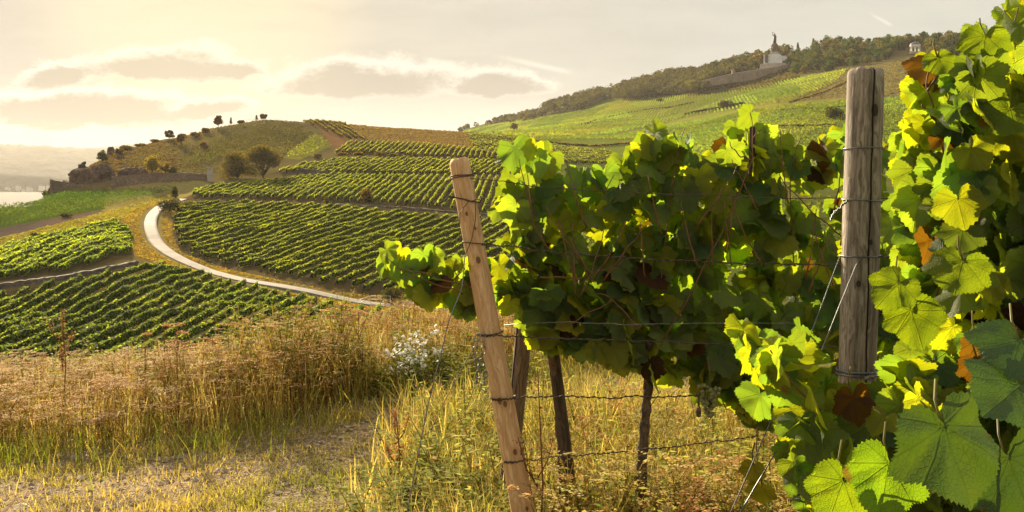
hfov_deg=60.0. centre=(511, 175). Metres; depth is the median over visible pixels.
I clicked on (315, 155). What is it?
shrub
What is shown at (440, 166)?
vine row
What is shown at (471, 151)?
vine row
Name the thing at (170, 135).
ridge tree
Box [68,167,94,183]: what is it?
rock outcrop
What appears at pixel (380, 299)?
path railing
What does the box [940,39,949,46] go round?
woodland tree
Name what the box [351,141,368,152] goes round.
vine row
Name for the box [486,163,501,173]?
vine row
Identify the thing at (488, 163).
vine row
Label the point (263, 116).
ridge tree
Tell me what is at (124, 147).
shrub
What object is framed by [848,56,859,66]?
woodland tree
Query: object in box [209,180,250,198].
vine row
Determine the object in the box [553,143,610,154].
vine row
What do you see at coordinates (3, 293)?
vine row
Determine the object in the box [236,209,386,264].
vine row
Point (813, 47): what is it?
woodland tree
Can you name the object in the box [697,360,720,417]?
grape bunch
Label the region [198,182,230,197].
vine row
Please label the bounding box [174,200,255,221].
vine row
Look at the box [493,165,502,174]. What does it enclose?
vine row
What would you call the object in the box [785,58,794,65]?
woodland tree
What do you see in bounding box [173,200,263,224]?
vine row
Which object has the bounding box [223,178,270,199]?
vine row
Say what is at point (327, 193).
vine row
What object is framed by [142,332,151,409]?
umbel flower
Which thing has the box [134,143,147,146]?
shrub
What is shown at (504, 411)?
wooden post
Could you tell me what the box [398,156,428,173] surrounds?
vine row
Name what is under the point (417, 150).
vine row
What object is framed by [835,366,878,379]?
trellis wire
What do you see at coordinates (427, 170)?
vine row
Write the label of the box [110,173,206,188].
retaining wall
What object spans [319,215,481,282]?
vine row
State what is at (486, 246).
vine row
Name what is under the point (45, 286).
vine row
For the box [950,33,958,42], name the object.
woodland tree
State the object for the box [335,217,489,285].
vine row
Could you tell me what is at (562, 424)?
wooden stake
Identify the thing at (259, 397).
tall dry grass
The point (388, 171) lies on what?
vine row
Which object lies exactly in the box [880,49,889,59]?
woodland tree
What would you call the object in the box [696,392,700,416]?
wire tensioner
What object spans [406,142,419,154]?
vine row
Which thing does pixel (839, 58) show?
woodland tree
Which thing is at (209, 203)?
vine row
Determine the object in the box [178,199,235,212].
vine row
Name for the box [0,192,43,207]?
river
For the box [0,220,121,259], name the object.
vine row
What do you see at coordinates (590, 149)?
vine row
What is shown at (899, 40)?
woodland tree
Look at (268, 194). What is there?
vine row
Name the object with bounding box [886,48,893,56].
woodland tree
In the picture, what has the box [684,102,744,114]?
hedge
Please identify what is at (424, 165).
vine row
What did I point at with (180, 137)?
ridge tree
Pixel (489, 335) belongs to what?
trellis wire
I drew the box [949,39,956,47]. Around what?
woodland tree
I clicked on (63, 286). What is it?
vine row
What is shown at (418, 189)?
vine row
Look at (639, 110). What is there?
hedge
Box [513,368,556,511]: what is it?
dock plant
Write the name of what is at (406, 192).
vine row
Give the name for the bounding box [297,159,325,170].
vine row
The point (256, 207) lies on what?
vine row
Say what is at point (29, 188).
river house
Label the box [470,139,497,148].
vine row
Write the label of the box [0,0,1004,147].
sky
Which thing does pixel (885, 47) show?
woodland tree
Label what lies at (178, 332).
umbel flower
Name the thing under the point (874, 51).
woodland tree
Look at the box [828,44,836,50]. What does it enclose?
woodland tree
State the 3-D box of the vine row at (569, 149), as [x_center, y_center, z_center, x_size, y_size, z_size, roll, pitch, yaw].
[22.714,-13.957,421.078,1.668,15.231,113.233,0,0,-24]
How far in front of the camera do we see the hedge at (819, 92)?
662.68 m
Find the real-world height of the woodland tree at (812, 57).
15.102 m
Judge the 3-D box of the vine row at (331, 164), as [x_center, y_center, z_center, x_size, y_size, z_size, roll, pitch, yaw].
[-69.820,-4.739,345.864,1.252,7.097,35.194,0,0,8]
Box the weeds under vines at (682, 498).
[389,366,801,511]
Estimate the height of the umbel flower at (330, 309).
0.660 m
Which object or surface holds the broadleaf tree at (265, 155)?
on the hillside terrain at (186, 187)
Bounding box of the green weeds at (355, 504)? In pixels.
[41,286,615,511]
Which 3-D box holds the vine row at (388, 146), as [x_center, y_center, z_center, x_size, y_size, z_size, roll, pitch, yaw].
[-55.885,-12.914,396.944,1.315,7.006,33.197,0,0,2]
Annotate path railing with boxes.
[357,296,390,303]
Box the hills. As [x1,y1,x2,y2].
[0,142,150,191]
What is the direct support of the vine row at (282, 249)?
on the hillside terrain at (186, 187)
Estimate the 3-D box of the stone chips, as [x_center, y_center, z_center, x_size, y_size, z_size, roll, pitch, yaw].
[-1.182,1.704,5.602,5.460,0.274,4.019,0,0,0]
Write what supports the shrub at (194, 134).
on the hillside terrain at (186, 187)
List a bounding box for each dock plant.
[46,309,75,416]
[385,408,411,474]
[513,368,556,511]
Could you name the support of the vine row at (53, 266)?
on the hillside terrain at (186, 187)
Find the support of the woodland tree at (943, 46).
on the hillside terrain at (186, 187)
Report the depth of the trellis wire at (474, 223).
3.34 m
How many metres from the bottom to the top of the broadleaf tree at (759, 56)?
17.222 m
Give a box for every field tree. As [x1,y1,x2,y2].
[510,123,517,129]
[717,100,733,107]
[823,106,844,118]
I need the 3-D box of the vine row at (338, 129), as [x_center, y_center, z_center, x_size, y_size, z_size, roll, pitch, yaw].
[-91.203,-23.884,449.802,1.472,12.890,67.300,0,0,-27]
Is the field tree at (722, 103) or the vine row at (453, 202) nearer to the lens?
the vine row at (453, 202)
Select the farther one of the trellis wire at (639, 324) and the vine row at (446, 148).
the vine row at (446, 148)
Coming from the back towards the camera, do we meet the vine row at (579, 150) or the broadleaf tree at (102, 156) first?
the vine row at (579, 150)
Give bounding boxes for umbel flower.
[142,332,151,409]
[161,323,170,386]
[167,322,189,402]
[207,338,219,385]
[325,303,355,374]
[347,309,373,382]
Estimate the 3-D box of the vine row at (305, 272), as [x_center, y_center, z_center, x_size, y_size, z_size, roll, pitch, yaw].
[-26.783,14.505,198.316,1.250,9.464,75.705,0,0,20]
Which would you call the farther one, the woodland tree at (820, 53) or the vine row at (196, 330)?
the woodland tree at (820, 53)
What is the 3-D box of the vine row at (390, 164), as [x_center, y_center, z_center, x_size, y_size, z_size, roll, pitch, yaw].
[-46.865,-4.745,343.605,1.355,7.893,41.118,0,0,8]
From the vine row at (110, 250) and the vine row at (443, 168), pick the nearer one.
the vine row at (110, 250)
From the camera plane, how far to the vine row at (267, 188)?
285.03 m
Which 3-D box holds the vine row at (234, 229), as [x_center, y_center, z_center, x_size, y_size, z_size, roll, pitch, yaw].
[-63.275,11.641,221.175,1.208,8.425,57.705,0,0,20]
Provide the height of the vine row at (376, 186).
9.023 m
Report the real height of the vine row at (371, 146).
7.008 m
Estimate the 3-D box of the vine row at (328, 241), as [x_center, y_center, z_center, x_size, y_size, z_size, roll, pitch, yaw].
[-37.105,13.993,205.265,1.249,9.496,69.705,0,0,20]
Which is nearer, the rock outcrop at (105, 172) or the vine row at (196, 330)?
the vine row at (196, 330)
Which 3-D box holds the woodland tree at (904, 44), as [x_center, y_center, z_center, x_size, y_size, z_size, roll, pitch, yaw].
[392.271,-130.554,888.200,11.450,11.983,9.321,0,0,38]
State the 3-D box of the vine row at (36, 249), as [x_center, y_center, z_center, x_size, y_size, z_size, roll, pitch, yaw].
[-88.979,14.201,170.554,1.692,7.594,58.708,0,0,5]
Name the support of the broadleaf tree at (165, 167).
on the hillside terrain at (186, 187)
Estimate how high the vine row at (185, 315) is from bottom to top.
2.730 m
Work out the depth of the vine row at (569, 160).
425.59 m
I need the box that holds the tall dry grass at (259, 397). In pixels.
[0,295,836,443]
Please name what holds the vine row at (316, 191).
on the hillside terrain at (186, 187)
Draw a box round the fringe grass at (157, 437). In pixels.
[0,348,838,491]
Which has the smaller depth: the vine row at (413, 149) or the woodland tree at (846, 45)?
the vine row at (413, 149)
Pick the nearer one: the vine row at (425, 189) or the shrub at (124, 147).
the vine row at (425, 189)
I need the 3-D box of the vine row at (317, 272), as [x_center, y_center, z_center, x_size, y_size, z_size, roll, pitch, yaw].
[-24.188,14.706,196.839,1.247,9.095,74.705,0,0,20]
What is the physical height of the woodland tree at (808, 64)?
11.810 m
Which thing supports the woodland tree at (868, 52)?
on the hillside terrain at (186, 187)
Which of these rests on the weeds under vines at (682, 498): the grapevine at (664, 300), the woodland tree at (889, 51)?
the grapevine at (664, 300)
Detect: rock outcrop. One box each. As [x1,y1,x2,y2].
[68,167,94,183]
[91,163,114,182]
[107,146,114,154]
[117,167,147,175]
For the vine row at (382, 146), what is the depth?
396.62 m
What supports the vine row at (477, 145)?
on the hillside terrain at (186, 187)
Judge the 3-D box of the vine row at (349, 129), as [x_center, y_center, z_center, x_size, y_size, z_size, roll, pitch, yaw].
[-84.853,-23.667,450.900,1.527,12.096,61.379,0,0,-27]
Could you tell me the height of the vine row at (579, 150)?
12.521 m
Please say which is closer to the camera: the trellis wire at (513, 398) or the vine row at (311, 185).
the trellis wire at (513, 398)
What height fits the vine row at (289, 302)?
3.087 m
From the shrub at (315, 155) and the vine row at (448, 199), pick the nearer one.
the vine row at (448, 199)
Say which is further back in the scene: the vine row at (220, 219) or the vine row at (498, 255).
the vine row at (220, 219)
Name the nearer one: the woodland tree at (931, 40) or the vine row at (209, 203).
the vine row at (209, 203)
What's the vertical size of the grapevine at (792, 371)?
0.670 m
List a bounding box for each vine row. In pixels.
[0,217,116,257]
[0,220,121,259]
[0,223,127,264]
[0,226,75,254]
[0,226,130,268]
[0,230,55,251]
[0,230,131,270]
[0,233,133,277]
[0,235,34,248]
[0,259,165,333]
[0,263,179,337]
[0,266,191,345]
[0,267,111,323]
[0,268,204,355]
[0,270,212,361]
[0,274,84,318]
[0,278,55,312]
[0,285,30,306]
[0,289,6,298]
[1,239,17,246]
[4,276,222,364]
[12,278,231,366]
[18,234,129,276]
[44,278,246,364]
[47,237,132,273]
[57,242,132,273]
[72,281,258,362]
[84,243,131,267]
[100,286,268,360]
[132,288,277,357]
[148,289,290,358]
[173,199,249,217]
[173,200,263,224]
[173,200,288,229]
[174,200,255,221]
[176,199,219,212]
[176,201,314,243]
[176,203,292,234]
[177,201,273,225]
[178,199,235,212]
[178,203,320,247]
[179,203,302,236]
[181,200,209,206]
[188,204,339,253]
[190,203,331,246]
[192,182,222,195]
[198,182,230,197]
[198,292,306,352]
[199,204,350,255]
[201,206,357,259]
[203,180,241,198]
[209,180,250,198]
[217,205,367,259]
[219,179,261,197]
[221,296,317,351]
[222,206,378,265]
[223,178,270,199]
[231,177,278,199]
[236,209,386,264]
[237,209,401,269]
[240,177,286,197]
[249,176,295,198]
[253,211,409,268]
[256,174,304,198]
[256,296,333,346]
[261,211,417,269]
[263,173,311,197]
[268,212,429,272]
[271,173,319,199]
[274,211,437,274]
[278,173,325,198]
[279,166,291,171]
[280,300,348,343]
[284,172,333,198]
[286,161,306,171]
[287,212,449,276]
[292,160,315,171]
[293,172,340,199]
[296,215,458,279]
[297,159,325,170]
[297,173,345,200]
[305,157,335,168]
[307,172,351,200]
[309,119,327,130]
[309,221,458,280]
[313,156,342,169]
[314,119,342,136]
[314,173,358,200]
[317,156,347,169]
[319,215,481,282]
[321,119,351,138]
[321,303,363,334]
[322,157,352,170]
[322,173,363,198]
[324,120,357,137]
[327,156,359,171]
[328,173,369,199]
[333,156,366,171]
[334,121,363,138]
[335,121,352,128]
[335,139,351,152]
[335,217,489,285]
[336,173,376,201]
[339,157,371,172]
[342,139,357,151]
[343,172,380,202]
[343,302,381,336]
[346,156,377,172]
[347,141,363,152]
[350,173,387,201]
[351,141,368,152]
[351,222,499,286]
[352,157,382,173]
[356,157,389,173]
[357,141,373,151]
[357,173,393,201]
[360,305,396,341]
[361,222,506,292]
[363,140,379,152]
[363,157,393,172]
[366,173,401,202]
[369,140,384,152]
[370,156,398,172]
[372,173,406,201]
[375,141,389,151]
[375,155,404,173]
[380,142,393,150]
[380,156,409,173]
[380,173,414,202]
[382,225,508,291]
[386,141,399,152]
[386,157,414,173]
[389,141,405,153]
[389,174,418,202]
[393,157,421,172]
[393,308,410,329]
[394,232,507,290]
[396,141,409,153]
[396,173,426,205]
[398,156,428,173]
[401,141,414,153]
[404,173,433,203]
[405,156,432,173]
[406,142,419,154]
[411,157,438,173]
[411,174,439,205]
[412,142,424,154]
[417,142,430,155]
[419,158,442,173]
[421,174,446,205]
[424,143,435,155]
[424,157,450,173]
[427,174,451,205]
[430,143,440,155]
[431,157,456,172]
[434,182,452,205]
[435,144,444,155]
[436,162,449,173]
[440,144,449,155]
[442,189,454,208]
[446,145,455,155]
[451,198,455,209]
[452,145,460,156]
[452,251,507,283]
[455,246,501,272]
[457,145,465,156]
[463,146,470,156]
[465,131,585,163]
[468,133,576,163]
[468,146,475,157]
[469,132,593,163]
[469,136,567,163]
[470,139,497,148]
[470,157,484,166]
[471,140,497,150]
[471,142,496,153]
[471,157,489,171]
[474,158,495,173]
[475,132,602,163]
[475,173,484,194]
[477,174,491,204]
[480,162,497,173]
[481,132,606,162]
[482,175,497,212]
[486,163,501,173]
[489,134,606,159]
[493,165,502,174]
[496,134,606,159]
[504,135,609,158]
[511,136,622,158]
[535,141,609,155]
[552,144,605,153]
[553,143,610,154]
[558,144,612,153]
[570,146,611,152]
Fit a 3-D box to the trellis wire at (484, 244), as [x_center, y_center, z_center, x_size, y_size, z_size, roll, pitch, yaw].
[0.529,0.290,3.304,1.455,0.085,0.103,0,0,8]
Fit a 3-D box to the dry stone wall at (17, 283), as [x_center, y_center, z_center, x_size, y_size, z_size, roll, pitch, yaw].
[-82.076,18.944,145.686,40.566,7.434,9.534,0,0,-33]
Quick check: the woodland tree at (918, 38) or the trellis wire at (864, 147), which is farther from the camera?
the woodland tree at (918, 38)
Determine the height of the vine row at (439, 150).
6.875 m
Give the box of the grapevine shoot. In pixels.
[738,426,777,503]
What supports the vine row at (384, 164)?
on the hillside terrain at (186, 187)
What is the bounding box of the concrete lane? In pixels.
[144,199,514,316]
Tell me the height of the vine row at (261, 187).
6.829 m
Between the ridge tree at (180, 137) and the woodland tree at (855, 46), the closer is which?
the ridge tree at (180, 137)
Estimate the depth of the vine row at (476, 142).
416.43 m
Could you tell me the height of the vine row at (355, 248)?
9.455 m
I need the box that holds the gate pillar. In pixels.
[206,167,213,181]
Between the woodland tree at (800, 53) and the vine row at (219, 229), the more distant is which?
the woodland tree at (800, 53)
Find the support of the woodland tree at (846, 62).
on the hillside terrain at (186, 187)
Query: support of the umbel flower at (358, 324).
on the stony ground at (183, 489)
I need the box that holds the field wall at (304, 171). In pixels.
[299,167,341,175]
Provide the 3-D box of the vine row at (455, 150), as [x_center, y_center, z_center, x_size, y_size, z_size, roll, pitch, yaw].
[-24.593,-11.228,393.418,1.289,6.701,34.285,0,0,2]
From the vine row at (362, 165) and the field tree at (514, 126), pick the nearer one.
the vine row at (362, 165)
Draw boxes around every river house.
[15,184,20,190]
[26,186,32,191]
[38,185,44,190]
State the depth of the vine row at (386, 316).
130.84 m
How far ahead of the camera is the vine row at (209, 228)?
224.71 m
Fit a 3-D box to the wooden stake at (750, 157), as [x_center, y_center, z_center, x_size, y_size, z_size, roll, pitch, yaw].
[0.933,-0.098,3.450,0.022,0.196,0.021,0,0,43]
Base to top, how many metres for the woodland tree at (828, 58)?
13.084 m
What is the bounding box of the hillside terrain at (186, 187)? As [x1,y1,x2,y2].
[0,45,959,359]
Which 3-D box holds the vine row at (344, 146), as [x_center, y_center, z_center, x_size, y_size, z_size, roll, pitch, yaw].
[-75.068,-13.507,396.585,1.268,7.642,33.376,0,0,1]
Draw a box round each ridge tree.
[164,130,174,137]
[175,133,186,144]
[213,115,223,127]
[259,114,267,119]
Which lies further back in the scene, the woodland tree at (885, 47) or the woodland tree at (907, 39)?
the woodland tree at (907, 39)
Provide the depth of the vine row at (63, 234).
183.10 m
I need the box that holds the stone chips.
[0,364,688,511]
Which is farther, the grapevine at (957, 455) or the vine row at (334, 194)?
the vine row at (334, 194)
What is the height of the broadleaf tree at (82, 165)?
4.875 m
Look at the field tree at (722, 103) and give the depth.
728.49 m
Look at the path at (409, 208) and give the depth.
244.67 m
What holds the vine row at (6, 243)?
on the hillside terrain at (186, 187)
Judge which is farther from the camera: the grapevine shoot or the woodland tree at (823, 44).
the woodland tree at (823, 44)
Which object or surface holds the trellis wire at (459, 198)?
attached to the wooden post at (504, 411)
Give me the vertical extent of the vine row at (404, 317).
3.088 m
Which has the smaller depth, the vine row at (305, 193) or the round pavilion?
the vine row at (305, 193)
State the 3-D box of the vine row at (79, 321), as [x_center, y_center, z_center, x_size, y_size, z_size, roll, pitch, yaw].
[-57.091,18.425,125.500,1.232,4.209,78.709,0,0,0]
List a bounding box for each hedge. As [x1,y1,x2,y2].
[513,139,632,146]
[578,101,693,124]
[669,123,836,134]
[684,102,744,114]
[765,105,845,112]
[789,80,846,102]
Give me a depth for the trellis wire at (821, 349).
2.36 m
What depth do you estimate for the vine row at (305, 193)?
279.26 m
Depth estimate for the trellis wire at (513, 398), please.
3.35 m
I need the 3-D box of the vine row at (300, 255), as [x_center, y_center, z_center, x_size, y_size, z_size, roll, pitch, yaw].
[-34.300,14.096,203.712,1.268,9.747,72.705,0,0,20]
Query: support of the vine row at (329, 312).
on the hillside terrain at (186, 187)
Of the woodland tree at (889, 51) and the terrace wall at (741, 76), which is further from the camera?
the terrace wall at (741, 76)
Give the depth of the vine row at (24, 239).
178.85 m
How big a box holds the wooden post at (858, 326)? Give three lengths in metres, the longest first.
1.927 x 0.114 x 0.110 m
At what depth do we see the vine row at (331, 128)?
442.65 m
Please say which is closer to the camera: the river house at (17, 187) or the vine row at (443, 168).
the vine row at (443, 168)
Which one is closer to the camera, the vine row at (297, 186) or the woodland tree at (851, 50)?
the vine row at (297, 186)
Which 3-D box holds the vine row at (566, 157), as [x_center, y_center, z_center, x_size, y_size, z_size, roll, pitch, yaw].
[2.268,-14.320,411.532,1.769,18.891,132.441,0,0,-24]
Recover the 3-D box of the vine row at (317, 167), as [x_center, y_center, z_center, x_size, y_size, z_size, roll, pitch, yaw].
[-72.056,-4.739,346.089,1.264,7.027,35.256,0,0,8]
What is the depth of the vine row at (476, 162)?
348.17 m
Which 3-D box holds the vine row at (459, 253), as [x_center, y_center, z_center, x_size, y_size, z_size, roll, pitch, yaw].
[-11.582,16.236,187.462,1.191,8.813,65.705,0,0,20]
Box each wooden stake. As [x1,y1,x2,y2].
[550,354,575,506]
[748,126,754,175]
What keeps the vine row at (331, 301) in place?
on the hillside terrain at (186, 187)
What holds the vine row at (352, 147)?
on the hillside terrain at (186, 187)
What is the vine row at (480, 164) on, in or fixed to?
on the hillside terrain at (186, 187)
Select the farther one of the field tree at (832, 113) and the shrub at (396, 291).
the field tree at (832, 113)
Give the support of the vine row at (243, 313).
on the hillside terrain at (186, 187)
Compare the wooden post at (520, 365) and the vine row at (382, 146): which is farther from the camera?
the vine row at (382, 146)
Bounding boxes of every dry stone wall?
[0,261,138,288]
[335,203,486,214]
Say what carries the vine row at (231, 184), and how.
on the hillside terrain at (186, 187)
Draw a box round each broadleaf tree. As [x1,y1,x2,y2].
[78,161,86,167]
[96,150,108,161]
[142,153,161,172]
[160,161,169,172]
[217,150,252,178]
[243,144,283,177]
[752,54,762,67]
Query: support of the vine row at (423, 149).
on the hillside terrain at (186, 187)
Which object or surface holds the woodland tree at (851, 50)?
on the hillside terrain at (186, 187)
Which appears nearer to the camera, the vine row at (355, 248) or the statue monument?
the vine row at (355, 248)
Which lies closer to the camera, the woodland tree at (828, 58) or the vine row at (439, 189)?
the vine row at (439, 189)
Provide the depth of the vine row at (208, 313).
118.35 m
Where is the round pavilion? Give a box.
[909,42,920,54]
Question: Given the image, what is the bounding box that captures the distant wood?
[457,44,793,130]
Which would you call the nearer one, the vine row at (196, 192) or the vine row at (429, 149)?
the vine row at (196, 192)
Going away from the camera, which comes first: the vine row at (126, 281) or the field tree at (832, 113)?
the vine row at (126, 281)
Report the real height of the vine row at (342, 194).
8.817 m
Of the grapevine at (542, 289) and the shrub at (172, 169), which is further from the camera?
the shrub at (172, 169)
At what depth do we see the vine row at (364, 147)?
394.96 m
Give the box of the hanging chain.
[473,334,487,390]
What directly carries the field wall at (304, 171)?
on the hillside terrain at (186, 187)
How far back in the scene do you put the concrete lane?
173.27 m
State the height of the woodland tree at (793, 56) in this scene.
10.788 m
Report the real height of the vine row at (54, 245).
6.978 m
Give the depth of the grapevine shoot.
2.60 m
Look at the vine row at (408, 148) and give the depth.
392.43 m
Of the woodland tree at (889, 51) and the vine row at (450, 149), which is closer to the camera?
the vine row at (450, 149)
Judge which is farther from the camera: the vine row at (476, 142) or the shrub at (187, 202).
the vine row at (476, 142)
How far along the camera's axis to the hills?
3598.53 m
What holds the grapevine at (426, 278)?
attached to the wooden post at (504, 411)
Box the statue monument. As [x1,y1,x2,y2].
[760,32,788,68]
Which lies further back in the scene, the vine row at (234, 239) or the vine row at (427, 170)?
the vine row at (427, 170)
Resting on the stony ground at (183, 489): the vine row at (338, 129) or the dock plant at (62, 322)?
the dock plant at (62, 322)
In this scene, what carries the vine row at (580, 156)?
on the hillside terrain at (186, 187)
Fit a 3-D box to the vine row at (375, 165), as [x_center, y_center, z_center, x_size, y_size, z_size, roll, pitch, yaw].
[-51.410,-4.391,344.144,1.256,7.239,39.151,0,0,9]
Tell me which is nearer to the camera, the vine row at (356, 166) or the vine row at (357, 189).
the vine row at (357, 189)
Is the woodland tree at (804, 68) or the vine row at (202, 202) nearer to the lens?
the vine row at (202, 202)
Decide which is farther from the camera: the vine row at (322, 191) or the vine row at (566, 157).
the vine row at (566, 157)
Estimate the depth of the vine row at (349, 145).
395.92 m
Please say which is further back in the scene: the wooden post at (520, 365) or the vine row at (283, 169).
the vine row at (283, 169)
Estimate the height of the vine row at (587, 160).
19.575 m
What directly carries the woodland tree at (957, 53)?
on the hillside terrain at (186, 187)
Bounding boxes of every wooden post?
[450,157,535,511]
[498,225,532,511]
[838,66,883,383]
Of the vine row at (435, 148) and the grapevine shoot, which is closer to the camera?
the grapevine shoot
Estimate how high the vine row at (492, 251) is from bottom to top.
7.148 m
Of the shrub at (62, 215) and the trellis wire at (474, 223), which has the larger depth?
the shrub at (62, 215)
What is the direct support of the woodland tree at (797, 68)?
on the hillside terrain at (186, 187)
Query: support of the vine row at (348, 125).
on the hillside terrain at (186, 187)
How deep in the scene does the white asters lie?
6.41 m
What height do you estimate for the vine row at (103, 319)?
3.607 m
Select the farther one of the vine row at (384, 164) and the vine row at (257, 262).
the vine row at (384, 164)
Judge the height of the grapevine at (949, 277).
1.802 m
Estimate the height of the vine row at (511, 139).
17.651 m
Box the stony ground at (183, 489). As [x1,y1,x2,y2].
[0,338,837,511]
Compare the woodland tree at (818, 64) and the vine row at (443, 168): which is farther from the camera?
the woodland tree at (818, 64)
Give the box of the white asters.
[376,324,445,397]
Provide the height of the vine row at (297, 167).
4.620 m
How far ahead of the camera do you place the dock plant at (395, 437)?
4.35 m
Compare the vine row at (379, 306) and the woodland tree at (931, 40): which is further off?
the woodland tree at (931, 40)
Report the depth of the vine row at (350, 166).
341.37 m
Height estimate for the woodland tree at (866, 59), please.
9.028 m
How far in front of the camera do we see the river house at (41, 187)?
3284.00 m
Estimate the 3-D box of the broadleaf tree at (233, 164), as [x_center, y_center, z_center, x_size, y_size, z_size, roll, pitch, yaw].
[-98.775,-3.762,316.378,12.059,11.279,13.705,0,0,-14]
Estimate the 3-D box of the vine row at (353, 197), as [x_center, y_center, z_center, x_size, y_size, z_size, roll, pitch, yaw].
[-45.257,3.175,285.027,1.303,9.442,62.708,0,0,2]
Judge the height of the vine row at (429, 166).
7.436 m
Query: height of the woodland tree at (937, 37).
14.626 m
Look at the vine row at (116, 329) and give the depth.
116.02 m
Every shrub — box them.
[29,232,40,236]
[59,213,72,217]
[114,148,124,153]
[119,145,132,149]
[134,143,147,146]
[156,197,179,210]
[169,166,177,172]
[170,186,177,197]
[178,200,197,206]
[190,131,201,136]
[199,141,208,148]
[201,128,209,133]
[313,153,321,157]
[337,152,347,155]
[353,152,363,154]
[360,187,373,202]
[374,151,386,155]
[379,286,402,300]
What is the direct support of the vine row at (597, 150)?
on the hillside terrain at (186, 187)
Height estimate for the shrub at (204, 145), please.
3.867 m
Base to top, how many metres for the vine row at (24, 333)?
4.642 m
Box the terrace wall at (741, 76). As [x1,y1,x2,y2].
[702,64,787,85]
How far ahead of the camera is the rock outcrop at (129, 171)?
295.27 m
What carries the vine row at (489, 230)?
on the hillside terrain at (186, 187)
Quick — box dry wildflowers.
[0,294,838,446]
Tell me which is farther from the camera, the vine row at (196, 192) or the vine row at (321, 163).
the vine row at (321, 163)
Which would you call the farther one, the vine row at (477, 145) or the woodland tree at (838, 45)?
the woodland tree at (838, 45)
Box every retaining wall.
[50,179,94,194]
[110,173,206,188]
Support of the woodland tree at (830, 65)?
on the hillside terrain at (186, 187)
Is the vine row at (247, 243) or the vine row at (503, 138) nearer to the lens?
the vine row at (247, 243)
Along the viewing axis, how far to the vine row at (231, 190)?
279.29 m
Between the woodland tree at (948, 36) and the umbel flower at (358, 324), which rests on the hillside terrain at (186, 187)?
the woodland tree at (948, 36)
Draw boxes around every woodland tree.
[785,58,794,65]
[790,64,801,72]
[791,53,799,61]
[796,51,804,55]
[799,61,811,67]
[799,64,810,73]
[808,44,819,50]
[809,55,816,65]
[812,58,825,70]
[816,50,823,56]
[820,41,828,50]
[823,38,831,48]
[824,55,834,65]
[825,60,836,69]
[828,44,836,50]
[834,53,843,65]
[835,42,842,50]
[839,50,848,62]
[843,57,851,65]
[844,43,851,54]
[848,44,860,56]
[848,48,858,57]
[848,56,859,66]
[853,39,864,46]
[857,41,868,51]
[862,50,871,59]
[862,56,870,63]
[870,46,880,58]
[872,52,881,61]
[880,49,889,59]
[883,45,894,54]
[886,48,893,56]
[894,37,902,49]
[898,40,908,49]
[903,36,911,47]
[910,36,919,43]
[915,36,923,45]
[918,32,929,42]
[924,42,931,52]
[926,37,935,43]
[930,34,940,41]
[938,42,947,49]
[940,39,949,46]
[943,33,954,46]
[946,47,954,53]
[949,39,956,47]
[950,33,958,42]
[950,45,960,55]
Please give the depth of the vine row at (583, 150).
412.52 m
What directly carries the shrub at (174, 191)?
on the hillside terrain at (186, 187)
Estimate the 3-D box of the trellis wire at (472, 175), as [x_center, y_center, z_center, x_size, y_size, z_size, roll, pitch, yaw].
[0.783,0.038,3.269,2.054,0.093,0.110,0,0,7]
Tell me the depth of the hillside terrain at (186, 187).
285.88 m
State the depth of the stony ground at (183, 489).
5.08 m
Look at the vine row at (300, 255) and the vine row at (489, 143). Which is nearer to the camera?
the vine row at (300, 255)
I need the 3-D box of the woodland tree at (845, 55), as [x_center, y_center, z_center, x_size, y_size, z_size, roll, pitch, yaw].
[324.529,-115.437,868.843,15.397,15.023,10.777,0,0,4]
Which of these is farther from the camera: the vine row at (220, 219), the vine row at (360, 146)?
the vine row at (360, 146)
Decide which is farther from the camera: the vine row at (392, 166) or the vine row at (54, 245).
the vine row at (392, 166)
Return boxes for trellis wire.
[407,255,465,511]
[430,338,478,431]
[438,196,481,203]
[450,174,888,198]
[459,198,482,253]
[462,241,840,266]
[478,330,838,347]
[489,394,699,400]
[503,436,755,463]
[508,321,794,324]
[730,256,840,511]
[740,235,880,511]
[830,198,881,221]
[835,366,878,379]
[839,254,888,257]
[843,145,887,149]
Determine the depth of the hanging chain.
3.32 m
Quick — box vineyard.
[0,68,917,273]
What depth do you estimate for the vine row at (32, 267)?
158.47 m
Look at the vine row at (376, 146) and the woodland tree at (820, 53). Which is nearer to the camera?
the vine row at (376, 146)
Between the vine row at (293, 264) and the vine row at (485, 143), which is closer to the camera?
the vine row at (293, 264)
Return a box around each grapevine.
[376,240,506,322]
[486,134,648,511]
[586,104,791,509]
[724,313,1023,511]
[744,122,925,511]
[803,303,1023,511]
[832,0,1023,427]
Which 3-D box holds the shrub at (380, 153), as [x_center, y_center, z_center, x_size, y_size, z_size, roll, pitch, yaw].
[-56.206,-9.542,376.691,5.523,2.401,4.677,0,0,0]
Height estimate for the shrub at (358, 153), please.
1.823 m
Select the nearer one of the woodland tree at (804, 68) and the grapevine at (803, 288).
the grapevine at (803, 288)
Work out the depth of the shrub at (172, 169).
296.98 m

